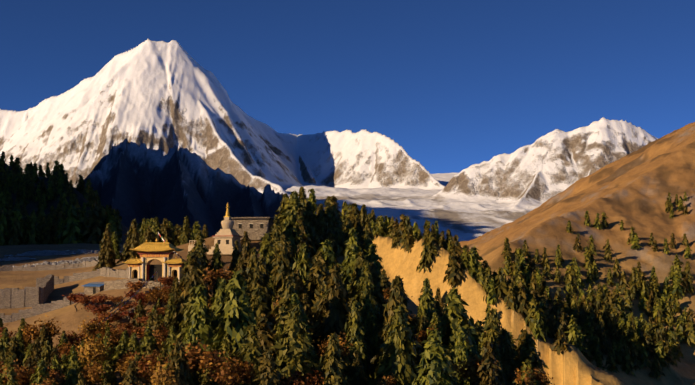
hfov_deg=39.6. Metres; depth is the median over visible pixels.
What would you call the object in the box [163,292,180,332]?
conifer tree
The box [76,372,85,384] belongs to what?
conifer tree
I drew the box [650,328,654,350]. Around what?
conifer tree
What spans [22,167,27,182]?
conifer tree
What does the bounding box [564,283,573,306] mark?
conifer tree
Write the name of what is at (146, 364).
autumn tree
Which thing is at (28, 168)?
conifer tree
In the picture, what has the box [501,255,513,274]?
conifer tree
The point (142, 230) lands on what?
conifer tree
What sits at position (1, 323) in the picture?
conifer tree
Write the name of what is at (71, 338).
autumn tree
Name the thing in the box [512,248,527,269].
conifer tree
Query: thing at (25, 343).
autumn tree
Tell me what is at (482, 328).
conifer tree
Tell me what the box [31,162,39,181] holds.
conifer tree
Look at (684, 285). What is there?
conifer tree
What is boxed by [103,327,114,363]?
conifer tree
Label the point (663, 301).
conifer tree
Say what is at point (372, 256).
conifer tree
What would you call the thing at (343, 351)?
autumn tree
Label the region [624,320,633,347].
conifer tree
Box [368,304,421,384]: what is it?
conifer tree
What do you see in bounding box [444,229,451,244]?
conifer tree
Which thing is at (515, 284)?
conifer tree
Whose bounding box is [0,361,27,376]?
autumn tree
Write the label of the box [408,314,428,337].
autumn tree
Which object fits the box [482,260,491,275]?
conifer tree
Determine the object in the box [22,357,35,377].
conifer tree
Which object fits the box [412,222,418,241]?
conifer tree
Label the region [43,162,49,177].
conifer tree
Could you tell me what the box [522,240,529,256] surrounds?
conifer tree
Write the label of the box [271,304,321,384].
conifer tree
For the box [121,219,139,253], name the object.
conifer tree
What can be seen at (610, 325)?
conifer tree
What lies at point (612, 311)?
conifer tree
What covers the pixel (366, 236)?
conifer tree
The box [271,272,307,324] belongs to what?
conifer tree
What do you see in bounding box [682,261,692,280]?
conifer tree
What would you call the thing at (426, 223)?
conifer tree
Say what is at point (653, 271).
conifer tree
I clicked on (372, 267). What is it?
conifer tree
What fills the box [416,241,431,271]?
conifer tree
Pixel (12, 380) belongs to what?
conifer tree
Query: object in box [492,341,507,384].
conifer tree
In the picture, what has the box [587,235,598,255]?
conifer tree
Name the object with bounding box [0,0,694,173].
sky
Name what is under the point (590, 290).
conifer tree
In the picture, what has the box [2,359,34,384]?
autumn tree
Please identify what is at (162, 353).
conifer tree
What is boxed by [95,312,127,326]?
shrub
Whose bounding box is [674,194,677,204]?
conifer tree
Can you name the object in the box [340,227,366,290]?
conifer tree
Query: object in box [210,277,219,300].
conifer tree
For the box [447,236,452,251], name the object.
conifer tree
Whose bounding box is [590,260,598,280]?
conifer tree
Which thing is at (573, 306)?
conifer tree
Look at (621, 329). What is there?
conifer tree
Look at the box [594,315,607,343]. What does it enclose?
conifer tree
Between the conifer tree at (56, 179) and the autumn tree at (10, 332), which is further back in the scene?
the conifer tree at (56, 179)
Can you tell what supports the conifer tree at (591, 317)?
on the ground
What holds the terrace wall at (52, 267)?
on the ground
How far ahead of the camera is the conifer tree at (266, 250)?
263.79 m
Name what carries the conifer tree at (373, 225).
on the ground
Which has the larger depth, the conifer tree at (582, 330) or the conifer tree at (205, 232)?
the conifer tree at (582, 330)
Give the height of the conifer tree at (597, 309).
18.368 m
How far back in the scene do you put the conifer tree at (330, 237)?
291.27 m
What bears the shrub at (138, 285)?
on the ground
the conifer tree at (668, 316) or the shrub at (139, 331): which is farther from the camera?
the conifer tree at (668, 316)
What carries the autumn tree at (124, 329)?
on the ground
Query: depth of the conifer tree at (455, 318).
201.10 m
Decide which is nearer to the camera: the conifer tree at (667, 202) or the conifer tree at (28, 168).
the conifer tree at (667, 202)
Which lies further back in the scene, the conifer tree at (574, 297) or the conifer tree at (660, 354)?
the conifer tree at (574, 297)
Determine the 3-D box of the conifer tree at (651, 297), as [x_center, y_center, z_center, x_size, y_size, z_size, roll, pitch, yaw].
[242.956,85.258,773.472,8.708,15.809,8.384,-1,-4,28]
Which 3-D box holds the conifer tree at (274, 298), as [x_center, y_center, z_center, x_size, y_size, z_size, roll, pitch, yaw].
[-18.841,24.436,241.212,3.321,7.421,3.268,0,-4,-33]
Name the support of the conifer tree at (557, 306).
on the ground
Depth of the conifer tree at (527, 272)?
737.50 m
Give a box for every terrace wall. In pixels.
[0,260,98,271]
[0,287,40,308]
[0,292,84,322]
[36,267,128,286]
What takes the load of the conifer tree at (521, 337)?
on the ground
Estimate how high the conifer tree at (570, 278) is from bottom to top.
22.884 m
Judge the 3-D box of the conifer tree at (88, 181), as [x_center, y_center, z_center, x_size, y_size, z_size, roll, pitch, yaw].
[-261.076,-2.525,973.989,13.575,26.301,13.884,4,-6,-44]
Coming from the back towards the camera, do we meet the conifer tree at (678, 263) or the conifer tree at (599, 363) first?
the conifer tree at (678, 263)
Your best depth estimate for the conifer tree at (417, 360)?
181.44 m
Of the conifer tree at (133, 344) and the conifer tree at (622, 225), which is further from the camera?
the conifer tree at (622, 225)
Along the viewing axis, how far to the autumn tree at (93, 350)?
170.24 m
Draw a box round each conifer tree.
[0,151,5,166]
[0,156,5,172]
[0,318,3,330]
[0,327,10,358]
[0,350,4,365]
[1,354,19,383]
[3,207,27,244]
[4,367,18,384]
[5,336,23,369]
[7,218,25,244]
[8,155,13,167]
[12,157,20,169]
[15,317,32,351]
[16,329,25,359]
[20,344,33,373]
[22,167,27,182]
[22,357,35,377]
[24,210,41,244]
[26,164,31,175]
[26,340,42,367]
[29,358,51,384]
[30,168,37,183]
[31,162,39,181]
[37,325,50,350]
[38,165,44,176]
[39,340,52,366]
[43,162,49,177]
[45,176,56,196]
[47,327,53,350]
[47,346,65,384]
[50,355,63,384]
[51,160,59,177]
[53,170,58,188]
[56,204,84,243]
[56,330,68,348]
[57,164,66,184]
[58,333,68,346]
[60,354,69,379]
[62,173,68,186]
[62,355,85,384]
[67,346,80,366]
[69,180,73,191]
[75,175,85,193]
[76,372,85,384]
[77,205,104,243]
[77,340,87,366]
[83,177,91,195]
[84,361,93,384]
[85,187,97,206]
[90,333,108,375]
[92,228,116,270]
[96,205,107,243]
[96,355,115,382]
[98,223,112,256]
[101,360,114,384]
[102,211,123,242]
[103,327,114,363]
[110,232,121,258]
[110,330,129,371]
[110,366,117,384]
[113,213,124,244]
[115,220,141,264]
[116,218,123,240]
[119,332,144,378]
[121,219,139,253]
[121,359,147,384]
[131,299,145,326]
[134,353,146,384]
[138,219,147,243]
[138,326,161,356]
[139,312,154,351]
[142,225,156,243]
[143,343,154,378]
[151,217,163,241]
[151,316,166,348]
[151,356,165,384]
[153,310,158,320]
[155,297,161,315]
[159,314,167,330]
[159,348,167,360]
[160,218,175,246]
[161,325,177,361]
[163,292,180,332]
[167,277,180,305]
[167,338,193,384]
[168,221,174,244]
[172,249,213,328]
[174,225,181,245]
[175,215,191,245]
[175,286,196,342]
[180,251,190,278]
[182,284,219,355]
[184,326,203,384]
[192,221,200,239]
[192,230,212,275]
[193,348,224,384]
[197,250,206,276]
[201,224,208,238]
[209,269,256,370]
[209,278,226,330]
[210,243,226,276]
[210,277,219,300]
[210,330,215,347]
[217,333,235,384]
[228,240,241,277]
[232,324,264,384]
[236,257,247,283]
[240,231,251,268]
[242,248,271,317]
[244,313,278,364]
[249,286,274,329]
[253,349,281,384]
[257,233,274,276]
[257,256,274,315]
[267,275,311,344]
[268,276,277,302]
[269,215,284,257]
[271,234,296,299]
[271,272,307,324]
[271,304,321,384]
[274,322,283,344]
[275,193,289,229]
[279,191,314,257]
[283,293,324,365]
[288,242,295,268]
[291,208,312,256]
[292,242,312,293]
[293,269,304,292]
[298,186,307,209]
[301,294,315,339]
[301,324,322,375]
[303,201,324,254]
[303,250,330,319]
[305,188,317,216]
[310,264,368,356]
[312,239,349,297]
[315,203,332,250]
[316,332,350,384]
[319,332,327,357]
[324,196,343,254]
[327,233,337,262]
[331,195,344,225]
[333,204,346,256]
[338,297,371,364]
[339,201,348,221]
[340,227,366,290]
[341,217,357,255]
[341,301,372,383]
[345,203,352,217]
[346,252,380,315]
[347,207,363,230]
[347,350,367,384]
[353,260,377,321]
[355,222,364,248]
[359,204,366,225]
[359,294,380,336]
[361,229,371,250]
[363,217,377,249]
[363,240,370,259]
[365,244,390,289]
[367,209,376,224]
[368,275,416,372]
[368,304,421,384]
[369,220,375,241]
[369,262,377,281]
[369,322,389,380]
[371,271,388,326]
[373,217,385,236]
[378,215,386,234]
[378,313,386,343]
[379,269,390,291]
[379,378,387,384]
[383,217,390,236]
[385,216,394,237]
[389,217,398,238]
[391,229,399,247]
[392,283,413,330]
[396,214,409,239]
[398,216,411,244]
[400,225,414,252]
[408,324,420,354]
[409,329,459,384]
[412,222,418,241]
[413,278,439,334]
[415,229,421,240]
[415,315,426,350]
[415,354,423,374]
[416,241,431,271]
[420,220,430,238]
[421,226,428,245]
[423,232,437,261]
[429,223,438,245]
[429,312,439,329]
[434,221,440,244]
[434,286,482,384]
[434,287,443,313]
[435,301,441,320]
[439,231,447,249]
[443,253,463,286]
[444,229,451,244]
[445,348,457,380]
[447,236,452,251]
[447,254,464,280]
[449,235,461,256]
[453,332,472,384]
[460,247,468,269]
[461,245,470,266]
[467,247,478,277]
[467,319,478,353]
[469,246,482,267]
[470,364,480,384]
[473,321,481,344]
[474,320,485,333]
[475,262,483,282]
[477,266,484,285]
[477,332,483,351]
[477,340,503,384]
[478,308,512,355]
[481,267,494,291]
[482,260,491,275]
[482,304,490,332]
[483,278,498,304]
[492,270,497,281]
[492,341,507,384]
[494,267,507,300]
[498,330,519,384]
[501,237,512,256]
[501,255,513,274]
[504,280,514,298]
[504,283,516,310]
[508,256,523,278]
[508,333,517,377]
[509,332,516,348]
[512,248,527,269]
[512,260,523,280]
[512,281,518,295]
[512,359,541,384]
[514,329,542,372]
[515,281,529,314]
[516,333,548,384]
[519,254,528,275]
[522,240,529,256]
[522,267,531,287]
[523,298,543,329]
[524,293,532,320]
[526,253,531,268]
[527,272,540,292]
[529,275,540,294]
[529,289,535,297]
[529,311,546,341]
[530,258,536,272]
[534,248,540,263]
[536,268,542,290]
[536,295,548,325]
[538,302,549,337]
[540,279,551,298]
[541,247,550,266]
[541,258,552,279]
[542,291,550,305]
[545,286,552,303]
[550,287,563,312]
[551,325,568,354]
[552,299,558,314]
[553,265,561,283]
[553,302,561,314]
[553,315,557,338]
[554,244,564,263]
[554,312,569,342]
[555,250,562,267]
[558,296,563,311]
[561,301,568,318]
[563,265,572,282]
[563,266,579,293]
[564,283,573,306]
[564,315,582,350]
[566,220,573,232]
[567,307,576,322]
[568,300,578,321]
[570,257,577,273]
[570,291,578,312]
[573,233,582,251]
[574,266,584,289]
[574,302,586,325]
[576,330,590,357]
[577,289,583,307]
[577,323,584,341]
[581,294,585,303]
[581,324,586,338]
[582,245,592,269]
[582,339,592,361]
[584,211,590,225]
[584,298,593,318]
[584,308,596,334]
[585,265,595,283]
[586,284,594,302]
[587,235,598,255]
[590,254,597,265]
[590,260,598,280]
[591,294,596,312]
[593,213,602,229]
[594,301,601,322]
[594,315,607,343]
[595,283,604,303]
[596,291,604,305]
[596,320,608,354]
[596,352,605,369]
[599,305,607,325]
[600,212,608,228]
[601,284,608,297]
[603,239,612,261]
[603,289,614,310]
[604,314,614,338]
[606,268,614,285]
[607,304,620,329]
[611,289,618,305]
[612,258,621,278]
[615,283,623,304]
[615,298,622,311]
[618,271,629,294]
[618,317,625,339]
[619,296,626,314]
[620,220,624,229]
[620,312,625,328]
[620,331,630,355]
[622,289,634,312]
[624,313,630,327]
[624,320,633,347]
[626,227,637,244]
[628,268,636,286]
[629,330,641,355]
[630,281,637,299]
[630,315,638,338]
[631,233,640,249]
[633,272,644,294]
[634,316,642,343]
[636,344,652,369]
[637,262,642,272]
[638,280,648,300]
[638,291,646,311]
[639,313,645,332]
[640,321,652,350]
[641,331,654,357]
[645,301,652,316]
[647,266,660,289]
[648,232,653,245]
[648,274,660,298]
[648,290,654,306]
[649,356,665,379]
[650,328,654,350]
[651,329,664,358]
[652,240,659,251]
[652,296,663,314]
[652,300,665,321]
[652,340,670,371]
[654,309,667,334]
[656,316,666,336]
[659,276,672,301]
[660,328,665,348]
[661,293,666,313]
[663,238,669,253]
[663,301,676,325]
[663,341,674,364]
[665,192,673,205]
[665,197,670,212]
[667,320,673,335]
[667,330,676,347]
[667,337,680,365]
[668,266,674,279]
[669,206,674,218]
[669,233,676,248]
[670,270,683,291]
[671,275,683,299]
[671,292,682,313]
[671,331,683,362]
[672,254,684,276]
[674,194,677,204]
[674,317,687,343]
[677,196,684,210]
[679,315,688,336]
[681,279,689,295]
[682,204,688,214]
[682,234,688,245]
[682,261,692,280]
[682,307,687,324]
[684,245,691,258]
[685,308,694,330]
[685,321,694,347]
[687,276,694,293]
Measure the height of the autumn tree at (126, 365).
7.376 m
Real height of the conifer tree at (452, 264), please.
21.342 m
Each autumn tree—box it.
[0,327,16,341]
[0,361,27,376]
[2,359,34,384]
[21,315,63,342]
[23,336,31,349]
[32,375,58,384]
[37,362,65,384]
[56,330,86,350]
[57,340,79,357]
[77,335,117,367]
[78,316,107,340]
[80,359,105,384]
[86,323,124,345]
[110,326,130,337]
[112,353,144,384]
[116,349,150,369]
[122,350,170,384]
[141,357,179,384]
[143,347,160,365]
[144,284,172,315]
[152,327,167,348]
[172,337,231,384]
[199,351,257,384]
[203,264,233,290]
[270,298,280,322]
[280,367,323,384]
[317,331,353,374]
[377,372,398,384]
[382,287,412,305]
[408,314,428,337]
[415,323,437,346]
[454,352,497,384]
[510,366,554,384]
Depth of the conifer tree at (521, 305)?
540.40 m
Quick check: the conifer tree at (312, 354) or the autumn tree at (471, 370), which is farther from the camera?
the autumn tree at (471, 370)
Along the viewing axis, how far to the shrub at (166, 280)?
231.67 m
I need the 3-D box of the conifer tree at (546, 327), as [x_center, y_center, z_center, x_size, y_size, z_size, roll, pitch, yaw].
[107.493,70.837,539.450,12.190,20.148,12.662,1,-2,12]
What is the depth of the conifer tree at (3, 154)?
1224.88 m
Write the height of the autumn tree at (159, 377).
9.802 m
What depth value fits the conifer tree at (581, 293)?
703.70 m
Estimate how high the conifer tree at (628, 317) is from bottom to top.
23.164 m
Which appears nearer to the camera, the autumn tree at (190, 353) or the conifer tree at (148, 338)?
the autumn tree at (190, 353)
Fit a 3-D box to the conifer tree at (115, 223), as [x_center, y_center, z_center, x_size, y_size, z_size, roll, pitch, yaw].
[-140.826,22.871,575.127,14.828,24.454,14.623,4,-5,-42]
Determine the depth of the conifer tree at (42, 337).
191.65 m
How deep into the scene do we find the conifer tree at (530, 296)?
546.09 m
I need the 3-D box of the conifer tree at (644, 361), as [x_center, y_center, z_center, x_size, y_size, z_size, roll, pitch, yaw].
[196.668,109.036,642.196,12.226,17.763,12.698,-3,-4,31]
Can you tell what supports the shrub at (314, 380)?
on the ground
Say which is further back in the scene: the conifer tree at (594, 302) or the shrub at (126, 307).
the conifer tree at (594, 302)
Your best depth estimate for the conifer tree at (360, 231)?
317.43 m
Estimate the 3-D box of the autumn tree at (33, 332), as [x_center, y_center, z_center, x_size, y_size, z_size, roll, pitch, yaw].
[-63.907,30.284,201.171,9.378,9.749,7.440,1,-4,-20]
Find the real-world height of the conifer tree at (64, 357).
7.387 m
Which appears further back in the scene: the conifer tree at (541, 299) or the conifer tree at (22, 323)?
the conifer tree at (541, 299)
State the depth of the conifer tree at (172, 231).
394.47 m
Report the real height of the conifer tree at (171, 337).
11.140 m
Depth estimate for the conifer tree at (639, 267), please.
813.46 m
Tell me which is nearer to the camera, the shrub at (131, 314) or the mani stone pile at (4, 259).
the shrub at (131, 314)
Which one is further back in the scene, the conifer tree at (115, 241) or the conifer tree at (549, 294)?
the conifer tree at (549, 294)
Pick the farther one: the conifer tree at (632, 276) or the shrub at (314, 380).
the conifer tree at (632, 276)
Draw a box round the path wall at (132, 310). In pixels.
[126,286,154,318]
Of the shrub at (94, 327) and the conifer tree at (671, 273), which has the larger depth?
the conifer tree at (671, 273)
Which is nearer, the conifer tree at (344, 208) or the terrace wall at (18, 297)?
the terrace wall at (18, 297)
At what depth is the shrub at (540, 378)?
200.12 m
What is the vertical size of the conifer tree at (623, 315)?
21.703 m
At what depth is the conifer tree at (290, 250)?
273.64 m
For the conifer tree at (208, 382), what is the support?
on the ground
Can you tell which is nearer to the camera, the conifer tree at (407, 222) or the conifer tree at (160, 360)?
the conifer tree at (160, 360)
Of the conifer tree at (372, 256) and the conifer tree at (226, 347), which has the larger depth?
the conifer tree at (372, 256)
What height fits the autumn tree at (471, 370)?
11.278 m
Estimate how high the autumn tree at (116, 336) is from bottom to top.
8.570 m
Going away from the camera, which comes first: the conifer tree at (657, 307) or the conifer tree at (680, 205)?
the conifer tree at (657, 307)
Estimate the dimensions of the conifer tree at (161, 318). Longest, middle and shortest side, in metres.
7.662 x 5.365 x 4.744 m
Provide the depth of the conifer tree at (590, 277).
776.22 m
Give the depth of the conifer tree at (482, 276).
555.28 m
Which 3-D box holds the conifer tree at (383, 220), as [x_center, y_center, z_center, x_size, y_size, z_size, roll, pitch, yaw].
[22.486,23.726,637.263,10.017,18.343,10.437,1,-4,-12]
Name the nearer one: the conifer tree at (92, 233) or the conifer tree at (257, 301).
the conifer tree at (257, 301)
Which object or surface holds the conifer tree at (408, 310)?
on the ground
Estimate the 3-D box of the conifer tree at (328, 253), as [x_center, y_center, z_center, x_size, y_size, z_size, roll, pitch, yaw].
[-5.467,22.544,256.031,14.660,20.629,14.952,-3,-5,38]
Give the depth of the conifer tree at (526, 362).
200.03 m
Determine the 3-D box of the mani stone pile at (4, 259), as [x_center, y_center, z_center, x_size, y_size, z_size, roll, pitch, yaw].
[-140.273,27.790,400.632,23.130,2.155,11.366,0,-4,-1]
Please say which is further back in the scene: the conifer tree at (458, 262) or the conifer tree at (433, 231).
the conifer tree at (433, 231)
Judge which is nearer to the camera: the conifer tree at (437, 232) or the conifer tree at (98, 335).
the conifer tree at (98, 335)
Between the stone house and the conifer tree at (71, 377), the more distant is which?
the stone house
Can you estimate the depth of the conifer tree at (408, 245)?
595.85 m
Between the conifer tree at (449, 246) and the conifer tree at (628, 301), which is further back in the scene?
the conifer tree at (628, 301)
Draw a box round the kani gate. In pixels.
[123,238,185,283]
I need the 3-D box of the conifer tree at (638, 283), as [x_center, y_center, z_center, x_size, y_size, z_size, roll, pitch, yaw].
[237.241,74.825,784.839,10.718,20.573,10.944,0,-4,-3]
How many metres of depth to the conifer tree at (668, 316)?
754.89 m
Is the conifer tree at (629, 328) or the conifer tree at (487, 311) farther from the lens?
the conifer tree at (629, 328)
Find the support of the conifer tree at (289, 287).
on the ground
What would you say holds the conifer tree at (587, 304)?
on the ground
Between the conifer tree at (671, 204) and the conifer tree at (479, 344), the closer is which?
the conifer tree at (479, 344)
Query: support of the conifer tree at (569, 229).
on the ground
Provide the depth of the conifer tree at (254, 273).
221.37 m
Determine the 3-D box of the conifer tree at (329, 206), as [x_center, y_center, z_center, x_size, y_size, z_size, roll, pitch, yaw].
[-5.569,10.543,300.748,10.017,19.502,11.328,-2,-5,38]
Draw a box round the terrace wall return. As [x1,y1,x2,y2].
[38,274,53,303]
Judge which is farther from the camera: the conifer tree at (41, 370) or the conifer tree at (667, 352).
the conifer tree at (667, 352)
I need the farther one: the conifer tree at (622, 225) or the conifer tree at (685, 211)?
the conifer tree at (685, 211)
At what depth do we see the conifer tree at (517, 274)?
730.48 m
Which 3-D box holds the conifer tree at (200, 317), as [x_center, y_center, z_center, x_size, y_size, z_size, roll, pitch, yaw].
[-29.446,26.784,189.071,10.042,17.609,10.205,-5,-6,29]
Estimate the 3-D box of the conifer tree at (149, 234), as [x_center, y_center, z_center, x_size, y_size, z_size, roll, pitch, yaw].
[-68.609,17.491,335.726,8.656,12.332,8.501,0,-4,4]
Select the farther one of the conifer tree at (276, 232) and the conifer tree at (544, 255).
the conifer tree at (544, 255)
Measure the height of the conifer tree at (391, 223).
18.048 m
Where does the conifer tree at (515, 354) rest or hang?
on the ground
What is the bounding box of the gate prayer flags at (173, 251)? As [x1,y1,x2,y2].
[157,232,181,264]
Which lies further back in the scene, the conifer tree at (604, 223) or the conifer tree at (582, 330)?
the conifer tree at (604, 223)
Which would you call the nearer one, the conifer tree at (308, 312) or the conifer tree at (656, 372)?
the conifer tree at (308, 312)
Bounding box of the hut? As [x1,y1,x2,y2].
[82,282,103,294]
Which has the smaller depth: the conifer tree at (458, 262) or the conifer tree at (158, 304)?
the conifer tree at (158, 304)
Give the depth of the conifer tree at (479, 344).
226.35 m
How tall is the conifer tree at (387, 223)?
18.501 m
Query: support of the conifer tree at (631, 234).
on the ground
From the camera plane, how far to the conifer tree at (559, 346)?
520.73 m
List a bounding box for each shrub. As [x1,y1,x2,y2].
[62,293,89,311]
[77,294,91,310]
[81,303,116,317]
[90,294,112,304]
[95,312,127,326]
[108,296,123,306]
[114,302,133,311]
[116,322,134,329]
[120,310,134,323]
[124,290,148,303]
[125,280,151,293]
[127,326,144,343]
[131,301,146,309]
[133,315,148,322]
[146,306,166,316]
[155,276,174,286]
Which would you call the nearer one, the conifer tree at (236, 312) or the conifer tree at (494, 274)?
the conifer tree at (236, 312)
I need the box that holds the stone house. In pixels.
[231,217,274,239]
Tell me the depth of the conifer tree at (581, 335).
544.74 m
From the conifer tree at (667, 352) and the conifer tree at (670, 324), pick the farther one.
the conifer tree at (670, 324)
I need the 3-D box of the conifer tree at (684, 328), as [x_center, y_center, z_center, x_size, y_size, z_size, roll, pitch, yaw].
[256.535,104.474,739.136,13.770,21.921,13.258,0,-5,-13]
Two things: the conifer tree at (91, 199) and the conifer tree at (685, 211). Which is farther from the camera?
the conifer tree at (685, 211)
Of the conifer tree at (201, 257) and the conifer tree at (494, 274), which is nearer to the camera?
the conifer tree at (201, 257)
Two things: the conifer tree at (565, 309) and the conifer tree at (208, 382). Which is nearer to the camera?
the conifer tree at (208, 382)
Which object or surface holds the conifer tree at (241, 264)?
on the ground
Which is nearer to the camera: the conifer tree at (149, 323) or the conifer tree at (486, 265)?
the conifer tree at (149, 323)
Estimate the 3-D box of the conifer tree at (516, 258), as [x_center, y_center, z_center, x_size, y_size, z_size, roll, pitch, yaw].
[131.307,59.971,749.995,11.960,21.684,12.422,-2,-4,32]
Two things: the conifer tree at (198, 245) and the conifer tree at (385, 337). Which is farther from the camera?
the conifer tree at (198, 245)
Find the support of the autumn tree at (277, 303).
on the ground
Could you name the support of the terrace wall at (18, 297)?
on the ground
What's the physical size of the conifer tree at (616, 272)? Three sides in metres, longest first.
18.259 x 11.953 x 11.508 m
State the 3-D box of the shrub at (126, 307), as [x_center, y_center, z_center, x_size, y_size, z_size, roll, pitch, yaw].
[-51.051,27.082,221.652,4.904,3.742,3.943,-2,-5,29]
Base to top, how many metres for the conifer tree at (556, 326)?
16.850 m
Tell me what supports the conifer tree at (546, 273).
on the ground
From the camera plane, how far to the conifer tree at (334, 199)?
342.40 m
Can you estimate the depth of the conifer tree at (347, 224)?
308.43 m
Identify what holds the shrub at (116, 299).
on the ground
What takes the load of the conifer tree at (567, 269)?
on the ground
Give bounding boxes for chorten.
[188,204,242,253]
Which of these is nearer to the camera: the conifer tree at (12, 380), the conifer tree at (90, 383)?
the conifer tree at (12, 380)
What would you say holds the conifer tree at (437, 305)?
on the ground
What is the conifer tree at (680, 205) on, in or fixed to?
on the ground
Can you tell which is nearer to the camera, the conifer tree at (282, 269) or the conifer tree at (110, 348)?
the conifer tree at (110, 348)
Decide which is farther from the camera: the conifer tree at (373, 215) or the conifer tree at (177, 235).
the conifer tree at (373, 215)
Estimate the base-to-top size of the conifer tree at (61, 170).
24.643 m
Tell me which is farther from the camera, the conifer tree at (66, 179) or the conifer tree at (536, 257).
the conifer tree at (66, 179)
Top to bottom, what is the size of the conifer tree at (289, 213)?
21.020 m
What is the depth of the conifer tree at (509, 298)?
538.93 m
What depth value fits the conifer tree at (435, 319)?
225.23 m
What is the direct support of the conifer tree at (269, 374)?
on the ground
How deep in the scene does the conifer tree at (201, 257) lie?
242.25 m
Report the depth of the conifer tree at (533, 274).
724.22 m
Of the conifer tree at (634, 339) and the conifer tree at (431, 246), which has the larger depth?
the conifer tree at (634, 339)
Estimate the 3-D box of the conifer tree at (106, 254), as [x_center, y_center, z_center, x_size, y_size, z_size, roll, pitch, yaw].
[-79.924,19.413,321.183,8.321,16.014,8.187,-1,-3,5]
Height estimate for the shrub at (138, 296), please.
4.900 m
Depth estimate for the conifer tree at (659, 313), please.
735.43 m
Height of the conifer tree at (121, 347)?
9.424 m
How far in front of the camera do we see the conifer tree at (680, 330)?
731.55 m
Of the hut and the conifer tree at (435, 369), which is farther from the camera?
the hut
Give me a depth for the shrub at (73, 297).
231.37 m
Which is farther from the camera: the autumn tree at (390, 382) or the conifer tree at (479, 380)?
the conifer tree at (479, 380)
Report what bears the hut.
on the ground
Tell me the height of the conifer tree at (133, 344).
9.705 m
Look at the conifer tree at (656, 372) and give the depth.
634.52 m
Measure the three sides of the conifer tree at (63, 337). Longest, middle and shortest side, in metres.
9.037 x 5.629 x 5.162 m
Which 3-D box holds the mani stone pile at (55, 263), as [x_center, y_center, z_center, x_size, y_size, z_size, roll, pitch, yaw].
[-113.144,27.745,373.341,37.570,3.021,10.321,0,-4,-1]
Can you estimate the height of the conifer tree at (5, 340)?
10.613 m
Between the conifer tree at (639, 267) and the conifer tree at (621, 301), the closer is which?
the conifer tree at (621, 301)
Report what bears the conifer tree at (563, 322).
on the ground
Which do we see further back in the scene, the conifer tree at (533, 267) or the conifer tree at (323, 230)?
the conifer tree at (533, 267)
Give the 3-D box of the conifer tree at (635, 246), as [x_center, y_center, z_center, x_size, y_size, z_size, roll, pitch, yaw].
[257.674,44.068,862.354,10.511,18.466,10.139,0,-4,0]
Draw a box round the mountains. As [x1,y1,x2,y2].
[0,39,657,241]
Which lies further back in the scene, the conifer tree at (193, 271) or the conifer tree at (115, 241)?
the conifer tree at (115, 241)
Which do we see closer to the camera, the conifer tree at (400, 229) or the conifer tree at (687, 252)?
the conifer tree at (400, 229)
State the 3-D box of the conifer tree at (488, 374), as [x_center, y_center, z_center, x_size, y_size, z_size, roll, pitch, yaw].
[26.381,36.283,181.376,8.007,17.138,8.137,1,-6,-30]
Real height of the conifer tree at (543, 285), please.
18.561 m
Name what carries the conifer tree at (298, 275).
on the ground
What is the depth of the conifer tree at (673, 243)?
874.45 m
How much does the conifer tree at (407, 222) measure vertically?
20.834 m
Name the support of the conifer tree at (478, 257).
on the ground
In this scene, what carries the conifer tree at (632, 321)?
on the ground
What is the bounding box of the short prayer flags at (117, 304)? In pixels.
[81,289,131,334]
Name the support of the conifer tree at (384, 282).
on the ground
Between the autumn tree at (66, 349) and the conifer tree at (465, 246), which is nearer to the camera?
the autumn tree at (66, 349)
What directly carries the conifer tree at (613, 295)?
on the ground
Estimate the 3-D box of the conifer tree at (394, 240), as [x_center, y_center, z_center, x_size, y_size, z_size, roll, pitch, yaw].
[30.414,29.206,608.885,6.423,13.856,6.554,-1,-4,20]
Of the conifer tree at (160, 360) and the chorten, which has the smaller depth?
the conifer tree at (160, 360)
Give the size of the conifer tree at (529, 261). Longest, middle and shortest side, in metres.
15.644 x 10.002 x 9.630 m
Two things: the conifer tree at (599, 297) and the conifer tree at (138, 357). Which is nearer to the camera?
the conifer tree at (138, 357)
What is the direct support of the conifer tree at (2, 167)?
on the ground
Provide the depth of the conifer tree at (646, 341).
655.77 m
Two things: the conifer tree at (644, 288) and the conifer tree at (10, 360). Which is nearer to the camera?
the conifer tree at (10, 360)
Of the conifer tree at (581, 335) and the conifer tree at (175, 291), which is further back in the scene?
the conifer tree at (581, 335)
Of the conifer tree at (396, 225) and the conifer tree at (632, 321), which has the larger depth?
the conifer tree at (632, 321)
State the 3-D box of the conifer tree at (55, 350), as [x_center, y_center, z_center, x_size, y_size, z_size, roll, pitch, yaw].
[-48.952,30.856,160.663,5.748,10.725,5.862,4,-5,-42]
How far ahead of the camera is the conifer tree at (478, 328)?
282.10 m
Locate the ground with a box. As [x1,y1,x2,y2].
[0,122,694,384]
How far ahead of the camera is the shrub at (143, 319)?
213.08 m
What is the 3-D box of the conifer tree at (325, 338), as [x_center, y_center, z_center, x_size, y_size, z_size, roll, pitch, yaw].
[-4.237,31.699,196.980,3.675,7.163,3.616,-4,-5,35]
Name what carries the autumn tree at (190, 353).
on the ground
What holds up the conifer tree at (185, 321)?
on the ground
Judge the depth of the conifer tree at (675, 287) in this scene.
787.29 m
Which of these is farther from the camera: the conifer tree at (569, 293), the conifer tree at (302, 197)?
the conifer tree at (569, 293)
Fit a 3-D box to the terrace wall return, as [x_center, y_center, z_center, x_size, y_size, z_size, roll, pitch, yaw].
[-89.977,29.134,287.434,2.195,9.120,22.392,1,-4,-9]
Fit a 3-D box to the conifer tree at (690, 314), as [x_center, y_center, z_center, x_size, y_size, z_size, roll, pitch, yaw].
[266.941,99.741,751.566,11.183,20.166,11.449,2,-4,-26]
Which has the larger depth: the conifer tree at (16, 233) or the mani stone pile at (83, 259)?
the conifer tree at (16, 233)
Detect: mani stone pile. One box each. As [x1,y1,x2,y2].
[0,257,35,261]
[4,250,64,255]
[13,260,91,266]
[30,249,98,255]
[68,256,120,261]
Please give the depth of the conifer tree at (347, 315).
198.00 m
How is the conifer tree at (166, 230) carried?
on the ground
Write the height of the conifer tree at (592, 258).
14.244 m
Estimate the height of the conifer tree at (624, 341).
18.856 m

